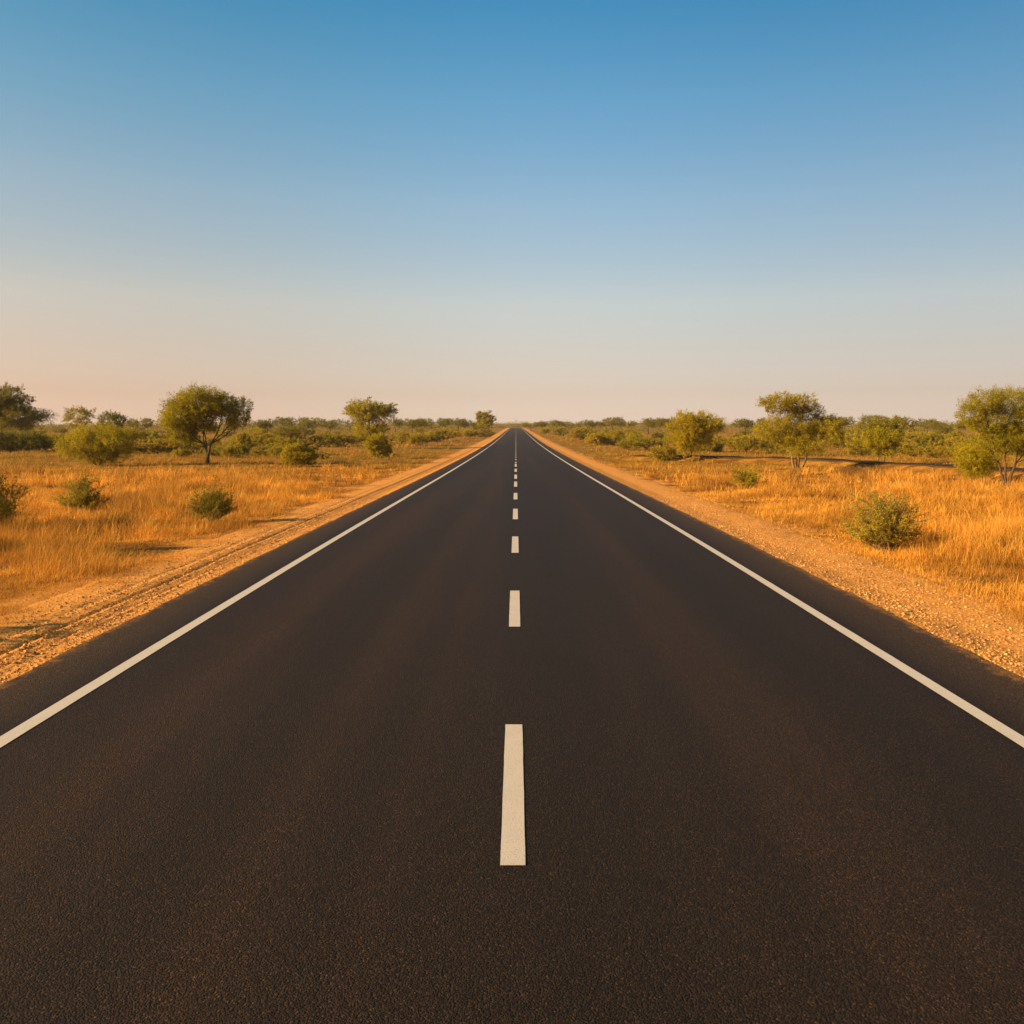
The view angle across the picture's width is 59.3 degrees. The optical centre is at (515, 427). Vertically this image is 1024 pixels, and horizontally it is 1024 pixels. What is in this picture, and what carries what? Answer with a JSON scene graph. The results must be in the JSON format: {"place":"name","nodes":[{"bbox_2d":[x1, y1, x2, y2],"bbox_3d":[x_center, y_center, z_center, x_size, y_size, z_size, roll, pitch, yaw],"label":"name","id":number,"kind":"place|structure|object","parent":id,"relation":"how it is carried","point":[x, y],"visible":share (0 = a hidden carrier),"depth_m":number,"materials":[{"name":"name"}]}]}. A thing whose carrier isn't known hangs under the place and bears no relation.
{"place":"outdoors","nodes":[
{"label":"outdoors","id":0,"kind":"place"},
{"bbox_2d":[0,428,508,683],"bbox_3d":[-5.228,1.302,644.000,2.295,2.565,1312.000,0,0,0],"label":"dirt verge","id":1,"kind":"structure","parent":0,"point":[386,486],"depth_m":12.47,"materials":[{"name":"orange soil"}]},
{"bbox_2d":[0,428,1023,1023],"bbox_3d":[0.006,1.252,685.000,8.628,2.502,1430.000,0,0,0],"label":"road","id":2,"kind":"structure","parent":0,"point":[516,726],"depth_m":5.22,"materials":[{"name":"black asphalt"}]},
{"bbox_2d":[0,428,1023,637],"bbox_3d":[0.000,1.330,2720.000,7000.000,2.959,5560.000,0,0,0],"label":"ground","id":3,"kind":"structure","parent":0,"point":[461,446],"depth_m":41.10,"materials":[{"name":"plant"}]},
{"bbox_2d":[0,452,29,525],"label":"shrub","id":4,"kind":"object","parent":3,"relation":"on","point":[6,510],"visible":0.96,"depth_m":19.66,"materials":[{"name":"green plant"}]},
{"bbox_2d":[0,432,38,450],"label":"scrub bush","id":5,"kind":"object","parent":3,"relation":"on","point":[20,447],"visible":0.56,"depth_m":93.50,"materials":[{"name":"green plant"}]},
{"bbox_2d":[0,428,51,451],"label":"shrub","id":6,"kind":"object","parent":3,"relation":"on","point":[24,435],"visible":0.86,"depth_m":93.47,"materials":[{"name":"green plant"}]},
{"bbox_2d":[0,381,57,432],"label":"acacia tree","id":7,"kind":"object","parent":3,"relation":"on","point":[11,408],"visible":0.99,"depth_m":105.48,"materials":[{"name":"green plant"}]},
{"bbox_2d":[30,435,60,450],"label":"scrub bush","id":8,"kind":"object","parent":3,"relation":"on","point":[50,446],"visible":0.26,"depth_m":95.78,"materials":[{"name":"green plant"}]},
{"bbox_2d":[61,405,97,430],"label":"tree","id":9,"kind":"object","parent":3,"relation":"on","point":[86,414],"visible":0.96,"depth_m":233.56,"materials":[{"name":"green plant"}]},
{"bbox_2d":[52,465,115,510],"bbox_3d":[-11.239,1.588,23.419,1.421,1.299,1.040,0,0,9],"label":"shrub","id":10,"kind":"object","parent":3,"relation":"on","point":[82,494],"visible":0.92,"depth_m":23.35,"materials":[{"name":"green plant"}]},
{"bbox_2d":[53,419,140,466],"bbox_3d":[-26.800,0.974,57.560,5.529,3.086,3.879,0,0,0],"label":"shrub","id":11,"kind":"object","parent":3,"relation":"on","point":[96,445],"visible":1,"depth_m":57.21,"materials":[{"name":"green plant"}]},
{"bbox_2d":[93,409,129,439],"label":"tree","id":12,"kind":"object","parent":3,"relation":"on","point":[115,417],"visible":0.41,"depth_m":116.49,"materials":[{"name":"green plant"}]},
{"bbox_2d":[116,427,151,441],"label":"tree","id":13,"kind":"object","parent":3,"relation":"on","point":[141,432],"visible":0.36,"depth_m":94.88,"materials":[{"name":"green plant"}]},
{"bbox_2d":[118,439,159,453],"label":"scrub bush","id":14,"kind":"object","parent":3,"relation":"on","point":[145,448],"visible":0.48,"depth_m":84.96,"materials":[{"name":"green plant"}]},
{"bbox_2d":[124,417,157,428],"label":"tree","id":15,"kind":"object","parent":3,"relation":"on","point":[133,422],"visible":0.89,"depth_m":223.05,"materials":[{"name":"green plant"}]},
{"bbox_2d":[137,429,158,443],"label":"scrub bush","id":16,"kind":"object","parent":3,"relation":"on","point":[152,432],"visible":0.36,"depth_m":135.93,"materials":[{"name":"green plant"}]},
{"bbox_2d":[148,433,206,453],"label":"scrub bush","id":17,"kind":"object","parent":3,"relation":"on","point":[168,445],"visible":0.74,"depth_m":86.21,"materials":[{"name":"green plant"}]},
{"bbox_2d":[171,447,191,456],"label":"scrub bush","id":18,"kind":"object","parent":3,"relation":"on","point":[180,452],"visible":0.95,"depth_m":74.14,"materials":[{"name":"green plant"}]},
{"bbox_2d":[155,381,254,463],"bbox_3d":[-20.380,-0.317,58.576,6.260,5.534,3.834,0,0,12],"label":"acacia tree","id":19,"kind":"object","parent":3,"relation":"on","point":[190,412],"visible":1,"depth_m":58.39,"materials":[{"name":"green plant"}]},
{"bbox_2d":[195,437,220,447],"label":"scrub bush","id":20,"kind":"object","parent":3,"relation":"on","point":[209,442],"visible":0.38,"depth_m":112.84,"materials":[{"name":"green plant"}]},
{"bbox_2d":[181,475,237,522],"bbox_3d":[-7.168,1.651,21.230,1.257,1.210,1.077,0,0,0],"label":"shrub","id":21,"kind":"object","parent":3,"relation":"on","point":[215,500],"visible":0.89,"depth_m":21.02,"materials":[{"name":"green plant"}]},
{"bbox_2d":[202,445,221,455],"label":"scrub bush","id":22,"kind":"object","parent":3,"relation":"on","point":[215,452],"visible":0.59,"depth_m":79.06,"materials":[{"name":"green plant"}]},
{"bbox_2d":[219,443,244,457],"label":"scrub bush","id":23,"kind":"object","parent":3,"relation":"on","point":[227,450],"visible":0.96,"depth_m":73.93,"materials":[{"name":"green plant"}]},
{"bbox_2d":[235,432,251,447],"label":"shrub","id":24,"kind":"object","parent":3,"relation":"on","point":[242,438],"visible":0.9,"depth_m":100.45,"materials":[{"name":"green plant"}]},
{"bbox_2d":[236,444,252,452],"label":"scrub bush","id":25,"kind":"object","parent":3,"relation":"on","point":[244,447],"visible":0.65,"depth_m":86.09,"materials":[{"name":"green plant"}]},
{"bbox_2d":[227,435,262,446],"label":"scrub bush","id":26,"kind":"object","parent":3,"relation":"on","point":[254,443],"visible":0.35,"depth_m":103.91,"materials":[{"name":"green plant"}]},
{"bbox_2d":[244,426,267,434],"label":"scrub bush","id":27,"kind":"object","parent":3,"relation":"on","point":[251,430],"visible":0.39,"depth_m":196.89,"materials":[{"name":"green plant"}]},
{"bbox_2d":[249,430,275,443],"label":"scrub bush","id":28,"kind":"object","parent":3,"relation":"on","point":[262,436],"visible":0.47,"depth_m":121.75,"materials":[{"name":"green plant"}]},
{"bbox_2d":[250,442,276,455],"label":"scrub bush","id":29,"kind":"object","parent":3,"relation":"on","point":[260,450],"visible":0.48,"depth_m":80.59,"materials":[{"name":"green plant"}]},
{"bbox_2d":[249,419,278,431],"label":"tree","id":30,"kind":"object","parent":3,"relation":"on","point":[262,424],"visible":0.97,"depth_m":230.88,"materials":[{"name":"green plant"}]},
{"bbox_2d":[261,435,282,445],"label":"scrub bush","id":31,"kind":"object","parent":3,"relation":"on","point":[271,440],"visible":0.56,"depth_m":100.73,"materials":[{"name":"green plant"}]},
{"bbox_2d":[265,445,283,455],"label":"scrub bush","id":32,"kind":"object","parent":3,"relation":"on","point":[279,449],"visible":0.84,"depth_m":75.90,"materials":[{"name":"green plant"}]},
{"bbox_2d":[274,416,296,425],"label":"tree","id":33,"kind":"object","parent":3,"relation":"on","point":[281,420],"visible":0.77,"depth_m":311.20,"materials":[{"name":"green plant"}]},
{"bbox_2d":[271,425,301,438],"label":"tree","id":34,"kind":"object","parent":3,"relation":"on","point":[292,430],"visible":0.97,"depth_m":117.73,"materials":[{"name":"green plant"}]},
{"bbox_2d":[272,436,320,451],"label":"scrub bush","id":35,"kind":"object","parent":3,"relation":"on","point":[287,441],"visible":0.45,"depth_m":80.50,"materials":[{"name":"green plant"}]},
{"bbox_2d":[283,419,319,432],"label":"tree","id":36,"kind":"object","parent":3,"relation":"on","point":[305,424],"visible":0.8,"depth_m":230.07,"materials":[{"name":"green plant"}]},
{"bbox_2d":[277,441,328,466],"bbox_3d":[-13.156,1.634,55.811,3.263,1.648,2.185,0,0,0],"label":"shrub","id":37,"kind":"object","parent":3,"relation":"on","point":[301,454],"visible":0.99,"depth_m":55.55,"materials":[{"name":"green plant"}]},
{"bbox_2d":[297,416,325,429],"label":"tree","id":38,"kind":"object","parent":3,"relation":"on","point":[312,418],"visible":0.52,"depth_m":305.37,"materials":[{"name":"green plant"}]},
{"bbox_2d":[302,432,335,446],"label":"scrub bush","id":39,"kind":"object","parent":3,"relation":"on","point":[323,439],"visible":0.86,"depth_m":118.84,"materials":[{"name":"green plant"}]},
{"bbox_2d":[315,419,337,431],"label":"tree","id":40,"kind":"object","parent":3,"relation":"on","point":[327,423],"visible":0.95,"depth_m":248.22,"materials":[{"name":"green plant"}]},
{"bbox_2d":[329,430,362,445],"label":"scrub bush","id":41,"kind":"object","parent":3,"relation":"on","point":[340,439],"visible":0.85,"depth_m":123.78,"materials":[{"name":"green plant"}]},
{"bbox_2d":[333,418,364,431],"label":"tree","id":42,"kind":"object","parent":3,"relation":"on","point":[353,422],"visible":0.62,"depth_m":333.41,"materials":[{"name":"green plant"}]},
{"bbox_2d":[341,396,398,438],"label":"acacia tree","id":43,"kind":"object","parent":3,"relation":"on","point":[375,409],"visible":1,"depth_m":107.50,"materials":[{"name":"green plant"}]},
{"bbox_2d":[362,431,394,458],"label":"shrub","id":44,"kind":"object","parent":3,"relation":"on","point":[379,448],"visible":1,"depth_m":71.69,"materials":[{"name":"green plant"}]},
{"bbox_2d":[389,418,404,431],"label":"tree","id":45,"kind":"object","parent":3,"relation":"on","point":[397,422],"visible":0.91,"depth_m":336.35,"materials":[{"name":"green plant"}]},
{"bbox_2d":[384,431,410,443],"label":"scrub bush","id":46,"kind":"object","parent":3,"relation":"on","point":[399,437],"visible":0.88,"depth_m":136.77,"materials":[{"name":"green plant"}]},
{"bbox_2d":[401,418,428,432],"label":"tree","id":47,"kind":"object","parent":3,"relation":"on","point":[417,423],"visible":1,"depth_m":229.66,"materials":[{"name":"green plant"}]},
{"bbox_2d":[406,433,430,445],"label":"scrub bush","id":48,"kind":"object","parent":3,"relation":"on","point":[415,438],"visible":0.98,"depth_m":123.12,"materials":[{"name":"green plant"}]},
{"bbox_2d":[414,417,447,430],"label":"tree","id":49,"kind":"object","parent":3,"relation":"on","point":[431,424],"visible":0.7,"depth_m":269.66,"materials":[{"name":"green plant"}]},
{"bbox_2d":[432,427,456,440],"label":"scrub bush","id":50,"kind":"object","parent":3,"relation":"on","point":[444,433],"visible":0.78,"depth_m":162.89,"materials":[{"name":"green plant"}]},
{"bbox_2d":[449,417,473,430],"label":"tree","id":51,"kind":"object","parent":3,"relation":"on","point":[460,422],"visible":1,"depth_m":293.42,"materials":[{"name":"green plant"}]},
{"bbox_2d":[453,429,475,438],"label":"scrub bush","id":52,"kind":"object","parent":3,"relation":"on","point":[468,433],"visible":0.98,"depth_m":185.59,"materials":[{"name":"green plant"}]},
{"bbox_2d":[471,427,494,436],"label":"scrub bush","id":53,"kind":"object","parent":3,"relation":"on","point":[486,432],"visible":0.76,"depth_m":209.26,"materials":[{"name":"green plant"}]},
{"bbox_2d":[475,410,496,429],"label":"acacia tree","id":54,"kind":"object","parent":3,"relation":"on","point":[486,421],"visible":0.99,"depth_m":284.76,"materials":[{"name":"green plant"}]},
{"bbox_2d":[0,417,1011,432],"bbox_3d":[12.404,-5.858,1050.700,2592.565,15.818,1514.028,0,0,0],"label":"scrub","id":55,"kind":"object","parent":3,"relation":"on","point":[392,427],"visible":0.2,"depth_m":383.31,"materials":[{"name":"green plant"}]},
{"bbox_2d":[551,426,568,435],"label":"scrub bush","id":56,"kind":"object","parent":3,"relation":"on","point":[563,430],"visible":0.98,"depth_m":230.77,"materials":[{"name":"green plant"}]},
{"bbox_2d":[559,421,581,427],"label":"tree","id":57,"kind":"object","parent":3,"relation":"on","point":[569,425],"visible":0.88,"depth_m":330.68,"materials":[{"name":"green plant"}]},
{"bbox_2d":[569,426,592,439],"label":"scrub bush","id":58,"kind":"object","parent":3,"relation":"on","point":[576,432],"visible":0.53,"depth_m":172.04,"materials":[{"name":"green plant"}]},
{"bbox_2d":[580,419,599,428],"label":"tree","id":59,"kind":"object","parent":3,"relation":"on","point":[590,423],"visible":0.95,"depth_m":310.37,"materials":[{"name":"green plant"}]},
{"bbox_2d":[583,432,616,445],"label":"scrub bush","id":60,"kind":"object","parent":3,"relation":"on","point":[599,439],"visible":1,"depth_m":126.72,"materials":[{"name":"green plant"}]},
{"bbox_2d":[602,416,624,429],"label":"tree","id":61,"kind":"object","parent":3,"relation":"on","point":[612,422],"visible":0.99,"depth_m":270.68,"materials":[{"name":"green plant"}]},
{"bbox_2d":[601,433,625,445],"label":"scrub bush","id":62,"kind":"object","parent":3,"relation":"on","point":[617,440],"visible":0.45,"depth_m":128.91,"materials":[{"name":"green plant"}]},
{"bbox_2d":[604,427,640,442],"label":"scrub bush","id":63,"kind":"object","parent":3,"relation":"on","point":[621,432],"visible":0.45,"depth_m":142.82,"materials":[{"name":"green plant"}]},
{"bbox_2d":[616,438,641,449],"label":"scrub bush","id":64,"kind":"object","parent":3,"relation":"on","point":[628,443],"visible":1,"depth_m":100.03,"materials":[{"name":"green plant"}]},
{"bbox_2d":[625,432,645,441],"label":"scrub bush","id":65,"kind":"object","parent":3,"relation":"on","point":[631,436],"visible":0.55,"depth_m":137.51,"materials":[{"name":"green plant"}]},
{"bbox_2d":[640,417,658,433],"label":"tree","id":66,"kind":"object","parent":3,"relation":"on","point":[649,422],"visible":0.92,"depth_m":274.60,"materials":[{"name":"green plant"}]},
{"bbox_2d":[632,436,671,448],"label":"scrub bush","id":67,"kind":"object","parent":3,"relation":"on","point":[645,441],"visible":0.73,"depth_m":101.82,"materials":[{"name":"green plant"}]},
{"bbox_2d":[646,444,679,461],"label":"shrub","id":68,"kind":"object","parent":3,"relation":"on","point":[661,453],"visible":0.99,"depth_m":66.02,"materials":[{"name":"green plant"}]},
{"bbox_2d":[654,417,675,430],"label":"tree","id":69,"kind":"object","parent":3,"relation":"on","point":[661,421],"visible":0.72,"depth_m":269.67,"materials":[{"name":"green plant"}]},
{"bbox_2d":[662,409,726,460],"bbox_3d":[12.879,0.505,65.004,4.876,3.995,3.578,0,0,0],"label":"acacia tree","id":70,"kind":"object","parent":3,"relation":"on","point":[696,427],"visible":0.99,"depth_m":64.47,"materials":[{"name":"green plant"}]},
{"bbox_2d":[694,436,726,450],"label":"scrub bush","id":71,"kind":"object","parent":3,"relation":"on","point":[716,445],"visible":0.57,"depth_m":91.98,"materials":[{"name":"green plant"}]},
{"bbox_2d":[731,418,754,430],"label":"tree","id":72,"kind":"object","parent":3,"relation":"on","point":[744,423],"visible":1,"depth_m":226.93,"materials":[{"name":"green plant"}]},
{"bbox_2d":[727,459,768,487],"bbox_3d":[9.118,1.822,35.674,1.598,1.176,1.482,0,0,-43],"label":"shrub","id":73,"kind":"object","parent":3,"relation":"on","point":[747,475],"visible":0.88,"depth_m":35.64,"materials":[{"name":"green plant"}]},
{"bbox_2d":[725,434,771,452],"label":"scrub bush","id":74,"kind":"object","parent":3,"relation":"on","point":[743,443],"visible":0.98,"depth_m":86.23,"materials":[{"name":"green plant"}]},
{"bbox_2d":[759,438,782,451],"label":"scrub bush","id":75,"kind":"object","parent":3,"relation":"on","point":[771,446],"visible":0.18,"depth_m":92.13,"materials":[{"name":"green plant"}]},
{"bbox_2d":[774,440,806,455],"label":"scrub bush","id":76,"kind":"object","parent":3,"relation":"on","point":[780,450],"visible":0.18,"depth_m":81.28,"materials":[{"name":"green plant"}]},
{"bbox_2d":[751,391,845,467],"bbox_3d":[16.696,0.083,52.706,5.795,4.773,3.603,0,0,0],"label":"acacia tree","id":77,"kind":"object","parent":3,"relation":"on","point":[803,436],"visible":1,"depth_m":52.69,"materials":[{"name":"green plant"}]},
{"bbox_2d":[822,435,847,447],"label":"scrub bush","id":78,"kind":"object","parent":3,"relation":"on","point":[840,445],"visible":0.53,"depth_m":112.91,"materials":[{"name":"green plant"}]},
{"bbox_2d":[831,416,856,429],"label":"tree","id":79,"kind":"object","parent":3,"relation":"on","point":[845,419],"visible":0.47,"depth_m":279.30,"materials":[{"name":"green plant"}]},
{"bbox_2d":[832,432,865,444],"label":"scrub bush","id":80,"kind":"object","parent":3,"relation":"on","point":[848,437],"visible":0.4,"depth_m":111.59,"materials":[{"name":"green plant"}]},
{"bbox_2d":[835,465,871,474],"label":"dry grass","id":81,"kind":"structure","parent":3,"relation":"on","point":[848,469],"depth_m":44.90,"materials":[{"name":"brown plant"}]},
{"bbox_2d":[844,435,872,452],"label":"scrub bush","id":82,"kind":"object","parent":3,"relation":"on","point":[855,441],"visible":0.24,"depth_m":90.19,"materials":[{"name":"green plant"}]},
{"bbox_2d":[849,449,872,455],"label":"scrub bush","id":83,"kind":"object","parent":3,"relation":"on","point":[861,452],"visible":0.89,"depth_m":79.64,"materials":[{"name":"green plant"}]},
{"bbox_2d":[857,413,888,428],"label":"tree","id":84,"kind":"object","parent":3,"relation":"on","point":[865,418],"visible":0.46,"depth_m":215.63,"materials":[{"name":"green plant"}]},
{"bbox_2d":[860,425,902,461],"bbox_3d":[25.118,1.113,61.897,2.773,2.810,2.865,0,0,-41],"label":"tree","id":85,"kind":"object","parent":3,"relation":"on","point":[884,442],"visible":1,"depth_m":61.49,"materials":[{"name":"green plant"}]},
{"bbox_2d":[849,414,918,444],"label":"tree","id":86,"kind":"object","parent":3,"relation":"on","point":[888,423],"visible":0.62,"depth_m":89.03,"materials":[{"name":"green plant"}]},
{"bbox_2d":[836,480,942,551],"bbox_3d":[6.614,1.555,16.141,1.500,1.358,1.564,0,0,-34],"label":"shrub","id":87,"kind":"object","parent":3,"relation":"on","point":[886,528],"visible":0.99,"depth_m":16.01,"materials":[{"name":"green plant"}]},
{"bbox_2d":[896,441,922,456],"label":"scrub bush","id":88,"kind":"object","parent":3,"relation":"on","point":[907,449],"visible":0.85,"depth_m":75.86,"materials":[{"name":"green plant"}]},
{"bbox_2d":[898,430,928,443],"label":"scrub bush","id":89,"kind":"object","parent":3,"relation":"on","point":[909,435],"visible":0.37,"depth_m":128.50,"materials":[{"name":"green plant"}]},
{"bbox_2d":[915,418,938,432],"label":"tree","id":90,"kind":"object","parent":3,"relation":"on","point":[926,421],"visible":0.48,"depth_m":242.79,"materials":[{"name":"green plant"}]},
{"bbox_2d":[912,434,942,447],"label":"scrub bush","id":91,"kind":"object","parent":3,"relation":"on","point":[925,440],"visible":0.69,"depth_m":109.75,"materials":[{"name":"green plant"}]},
{"bbox_2d":[914,443,957,457],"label":"scrub bush","id":92,"kind":"object","parent":3,"relation":"on","point":[942,450],"visible":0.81,"depth_m":73.96,"materials":[{"name":"green plant"}]},
{"bbox_2d":[934,424,952,433],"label":"tree","id":93,"kind":"object","parent":3,"relation":"on","point":[946,429],"visible":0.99,"depth_m":182.20,"materials":[{"name":"green plant"}]},
{"bbox_2d":[926,435,965,448],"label":"scrub bush","id":94,"kind":"object","parent":3,"relation":"on","point":[949,441],"visible":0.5,"depth_m":86.01,"materials":[{"name":"green plant"}]},
{"bbox_2d":[925,420,968,430],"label":"tree","id":95,"kind":"object","parent":3,"relation":"on","point":[959,426],"visible":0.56,"depth_m":200.47,"materials":[{"name":"green plant"}]},
{"bbox_2d":[949,443,984,456],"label":"scrub bush","id":96,"kind":"object","parent":3,"relation":"on","point":[953,446],"visible":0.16,"depth_m":70.20,"materials":[{"name":"green plant"}]},
{"bbox_2d":[948,438,1009,480],"bbox_3d":[20.097,1.338,39.141,2.331,1.999,2.309,0,0,0],"label":"shrub","id":97,"kind":"object","parent":3,"relation":"on","point":[973,463],"visible":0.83,"depth_m":38.93,"materials":[{"name":"green plant"}]},
{"bbox_2d":[953,383,1023,486],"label":"acacia tree","id":98,"kind":"object","parent":3,"relation":"on","point":[993,407],"visible":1,"depth_m":34.48,"materials":[{"name":"green plant"}]},
{"bbox_2d":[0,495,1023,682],"bbox_3d":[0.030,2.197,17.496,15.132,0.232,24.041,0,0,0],"label":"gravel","id":99,"kind":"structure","parent":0,"point":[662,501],"depth_m":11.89,"materials":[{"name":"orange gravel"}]},
{"bbox_2d":[0,0,1023,427],"label":"sky","id":100,"kind":"structure","parent":0,"point":[529,211],"materials":[{"name":"blue"}]},
{"bbox_2d":[523,428,1023,676],"bbox_3d":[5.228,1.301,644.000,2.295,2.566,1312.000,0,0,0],"label":"dirt verge","id":101,"kind":"structure","parent":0,"point":[644,485],"depth_m":13.07,"materials":[{"name":"orange soil"}]},
{"bbox_2d":[630,455,1023,472],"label":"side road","id":102,"kind":"structure","parent":0,"point":[1020,470],"depth_m":57.34,"materials":[{"name":"soil"}]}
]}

